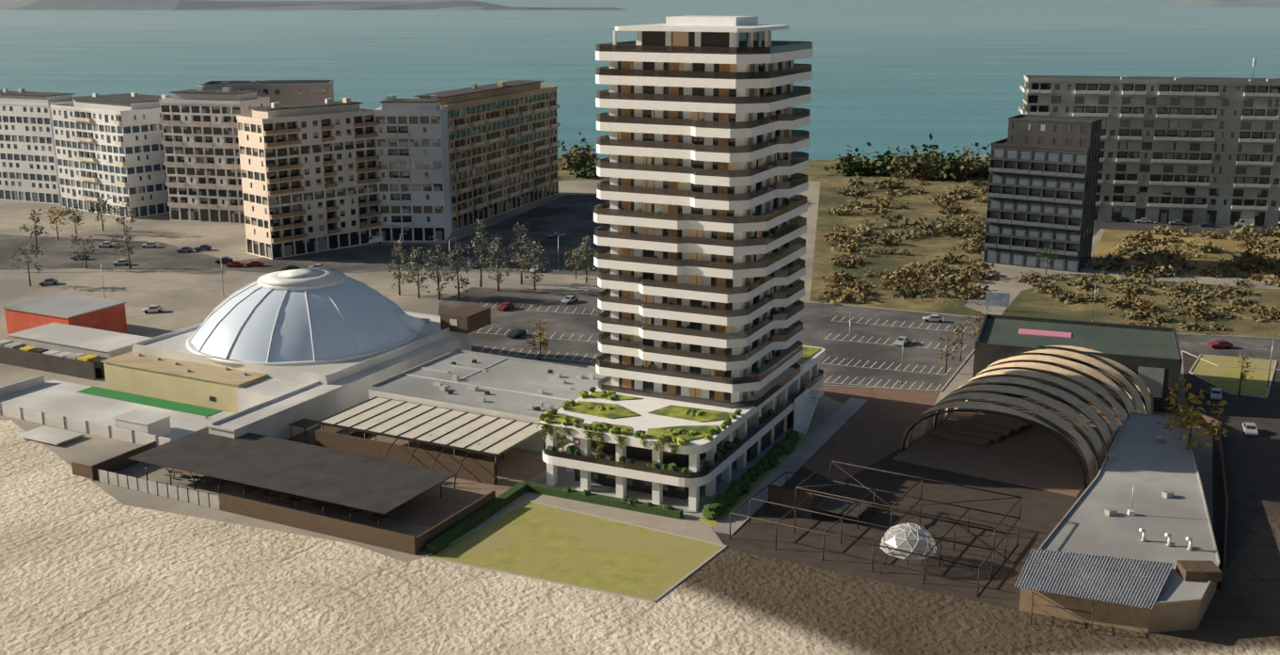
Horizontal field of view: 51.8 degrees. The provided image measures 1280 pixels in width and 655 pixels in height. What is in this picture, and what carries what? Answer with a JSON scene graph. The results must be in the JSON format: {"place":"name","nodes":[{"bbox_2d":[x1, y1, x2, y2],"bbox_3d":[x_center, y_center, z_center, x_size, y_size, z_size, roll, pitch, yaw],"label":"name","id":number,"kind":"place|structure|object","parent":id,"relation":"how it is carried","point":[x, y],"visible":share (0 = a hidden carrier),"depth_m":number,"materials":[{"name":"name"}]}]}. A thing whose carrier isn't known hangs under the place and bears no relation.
{"place":"outdoors","nodes":[
{"label":"outdoors","id":0,"kind":"place"},
{"bbox_2d":[0,292,606,554],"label":"beach club buildings","id":1,"kind":"structure","parent":0,"point":[433,421],"depth_m":206.22,"materials":[{"name":"grey concrete"}]},
{"bbox_2d":[186,268,425,365],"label":"dome roof","id":2,"kind":"structure","parent":1,"relation":"on","point":[301,317],"depth_m":230.84,"materials":[{"name":"white metal"}]},
{"bbox_2d":[0,419,1279,654],"bbox_3d":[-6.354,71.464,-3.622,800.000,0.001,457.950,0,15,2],"label":"beach sand","id":3,"kind":"structure","parent":0,"point":[86,566],"depth_m":150.23,"materials":[{"name":"beige sand"}]},
{"bbox_2d":[0,0,1279,160],"bbox_3d":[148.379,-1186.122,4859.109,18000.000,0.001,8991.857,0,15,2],"label":"sea","id":4,"kind":"structure","parent":0,"point":[948,74],"depth_m":1454.90,"materials":[{"name":"teal liquid"}]},
{"bbox_2d":[0,194,1279,612],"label":"roads and lots","id":5,"kind":"structure","parent":0,"point":[869,432],"depth_m":245.91,"materials":[{"name":"grey asphalt"}]},
{"bbox_2d":[37,217,1258,436],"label":"parked cars","id":6,"kind":"object","parent":5,"relation":"on","point":[1249,428],"visible":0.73,"depth_m":327.00,"materials":[{"name":"white paint"}]},
{"bbox_2d":[24,269,1279,397],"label":"kerbs","id":7,"kind":"structure","parent":5,"relation":"on","point":[972,351],"depth_m":252.25,"materials":[{"name":"concrete"}]},
{"bbox_2d":[476,301,1261,389],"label":"road markings","id":8,"kind":"object","parent":5,"relation":"on","point":[822,362],"visible":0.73,"depth_m":256.07,"materials":[{"name":"white paint"}]},
{"bbox_2d":[729,459,1021,596],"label":"metal frame structure","id":9,"kind":"object","parent":5,"relation":"on","point":[840,529],"visible":0.94,"depth_m":166.53,"materials":[{"name":"brown dark painted steel"}]},
{"bbox_2d":[873,522,945,579],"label":"geodesic dome","id":10,"kind":"structure","parent":5,"relation":"on","point":[906,526],"depth_m":158.34,"materials":[{"name":"white"}]},
{"bbox_2d":[1176,405,1228,589],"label":"boundary wall","id":11,"kind":"structure","parent":5,"relation":"on","point":[1207,418],"depth_m":185.60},
{"bbox_2d":[0,180,1279,610],"bbox_3d":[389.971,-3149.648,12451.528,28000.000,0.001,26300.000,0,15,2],"label":"ground","id":12,"kind":"structure","parent":0,"point":[190,299],"depth_m":302.34,"materials":[{"name":"grey concrete"}]},
{"bbox_2d":[0,88,75,204],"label":"apartment block","id":13,"kind":"structure","parent":12,"relation":"on","point":[28,167],"depth_m":426.70,"materials":[{"name":"white concrete"}]},
{"bbox_2d":[9,194,136,285],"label":"street trees","id":14,"kind":"object","parent":12,"relation":"on","point":[77,221],"visible":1,"depth_m":348.89,"materials":[{"name":"brown plant"}]},
{"bbox_2d":[49,92,173,218],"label":"apartment block","id":15,"kind":"structure","parent":12,"relation":"on","point":[109,146],"depth_m":403.95,"materials":[{"name":"white concrete"}]},
{"bbox_2d":[158,85,270,223],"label":"apartment block","id":16,"kind":"structure","parent":12,"relation":"on","point":[200,144],"depth_m":389.78,"materials":[{"name":"beige concrete"}]},
{"bbox_2d":[200,79,333,105],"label":"apartment block","id":17,"kind":"structure","parent":12,"relation":"on","point":[292,91],"depth_m":408.40,"materials":[{"name":"grey concrete"}]},
{"bbox_2d":[236,97,381,259],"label":"apartment block","id":18,"kind":"structure","parent":12,"relation":"on","point":[310,180],"depth_m":344.85,"materials":[{"name":"beige concrete"}]},
{"bbox_2d":[374,94,451,241],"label":"apartment block","id":19,"kind":"structure","parent":12,"relation":"on","point":[413,161],"depth_m":359.78,"materials":[{"name":"white concrete"}]},
{"bbox_2d":[414,79,560,231],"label":"apartment block","id":20,"kind":"structure","parent":12,"relation":"on","point":[504,142],"depth_m":404.61,"materials":[{"name":"beige concrete"}]},
{"bbox_2d":[382,217,598,360],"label":"trees","id":21,"kind":"object","parent":12,"relation":"on","point":[469,264],"visible":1,"depth_m":301.28,"materials":[{"name":"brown plant"}]},
{"bbox_2d":[424,396,868,601],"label":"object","id":22,"kind":"structure","parent":12,"relation":"on","point":[538,540],"depth_m":166.40,"materials":[{"name":"grass"},{"name":"concrete"},{"name":"stone"}]},
{"bbox_2d":[426,429,801,553],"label":"hedge","id":23,"kind":"object","parent":22,"relation":"on","point":[729,497],"visible":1,"depth_m":178.73,"materials":[{"name":"green plant"}]},
{"bbox_2d":[100,233,1279,386],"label":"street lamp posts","id":24,"kind":"object","parent":12,"relation":"on","point":[849,322],"visible":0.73,"depth_m":274.68,"materials":[{"name":"grey"}]},
{"bbox_2d":[557,131,990,181],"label":"shoreline scrub","id":25,"kind":"object","parent":12,"relation":"on","point":[924,165],"visible":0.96,"depth_m":489.93,"materials":[{"name":"green plant"}]},
{"bbox_2d":[562,244,1257,449],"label":"trees","id":26,"kind":"object","parent":12,"relation":"on","point":[1191,423],"visible":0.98,"depth_m":192.23,"materials":[{"name":"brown plant"}]},
{"bbox_2d":[984,291,1010,311],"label":"roadside billboard","id":27,"kind":"object","parent":12,"relation":"on","point":[1000,299],"visible":1,"depth_m":285.81,"materials":[{"name":"grey metal"}]},
{"bbox_2d":[892,345,1153,496],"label":"arched canopy","id":28,"kind":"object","parent":12,"relation":"on","point":[1042,442],"depth_m":201.28,"materials":[{"name":"beige wood"}]},
{"bbox_2d":[983,138,1101,272],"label":"apartment building","id":29,"kind":"structure","parent":12,"relation":"on","point":[1040,197],"depth_m":327.23,"materials":[{"name":"charcoal concrete"},{"name":"glass"},{"name":"smoked glass"}]},
{"bbox_2d":[1007,114,1102,148],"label":"rooftop penthouse","id":30,"kind":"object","parent":29,"relation":"on","point":[1060,132],"depth_m":323.55,"materials":[{"name":"grey concrete"}]},
{"bbox_2d":[972,313,1182,412],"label":"stage building","id":31,"kind":"structure","parent":12,"relation":"on","point":[1150,356],"depth_m":226.36,"materials":[{"name":"grey"}]},
{"bbox_2d":[1014,411,1222,633],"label":"low building","id":32,"kind":"structure","parent":12,"relation":"on","point":[1129,543],"depth_m":157.34,"materials":[{"name":"concrete"}]},
{"bbox_2d":[1018,75,1279,226],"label":"apartment block","id":33,"kind":"structure","parent":12,"relation":"on","point":[1193,150],"depth_m":387.20,"materials":[{"name":"grey concrete"}]},
{"bbox_2d":[1248,56,1256,80],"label":"rooftop antenna","id":34,"kind":"object","parent":33,"relation":"on","point":[1254,64],"visible":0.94,"depth_m":386.14,"materials":[{"name":"grey metal"}]},
{"bbox_2d":[0,0,1279,10],"bbox_3d":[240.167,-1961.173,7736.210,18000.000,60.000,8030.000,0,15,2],"label":"shore hills","id":35,"kind":"structure","parent":0,"point":[197,5],"depth_m":3971.81,"materials":[{"name":"grey"}]},
{"bbox_2d":[540,15,824,512],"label":"residential tower","id":36,"kind":"structure","parent":0,"point":[654,418],"depth_m":187.80,"materials":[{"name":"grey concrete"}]},
{"bbox_2d":[537,66,793,472],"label":"balcony plants","id":37,"kind":"object","parent":36,"relation":"on","point":[545,416],"visible":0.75,"depth_m":182.38,"materials":[{"name":"green plant"}]},
{"bbox_2d":[543,40,823,477],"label":"balcony railings","id":38,"kind":"object","parent":36,"relation":"on","point":[779,46],"visible":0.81,"depth_m":188.24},
{"bbox_2d":[557,158,1279,396],"bbox_3d":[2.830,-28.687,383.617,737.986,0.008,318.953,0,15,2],"label":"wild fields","id":39,"kind":"structure","parent":0,"point":[1031,302],"depth_m":327.35,"materials":[{"name":"green plant"}]},
{"bbox_2d":[814,174,1279,333],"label":"field bushes","id":40,"kind":"object","parent":39,"relation":"on","point":[1155,266],"visible":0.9,"depth_m":326.32,"materials":[{"name":"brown plant"}]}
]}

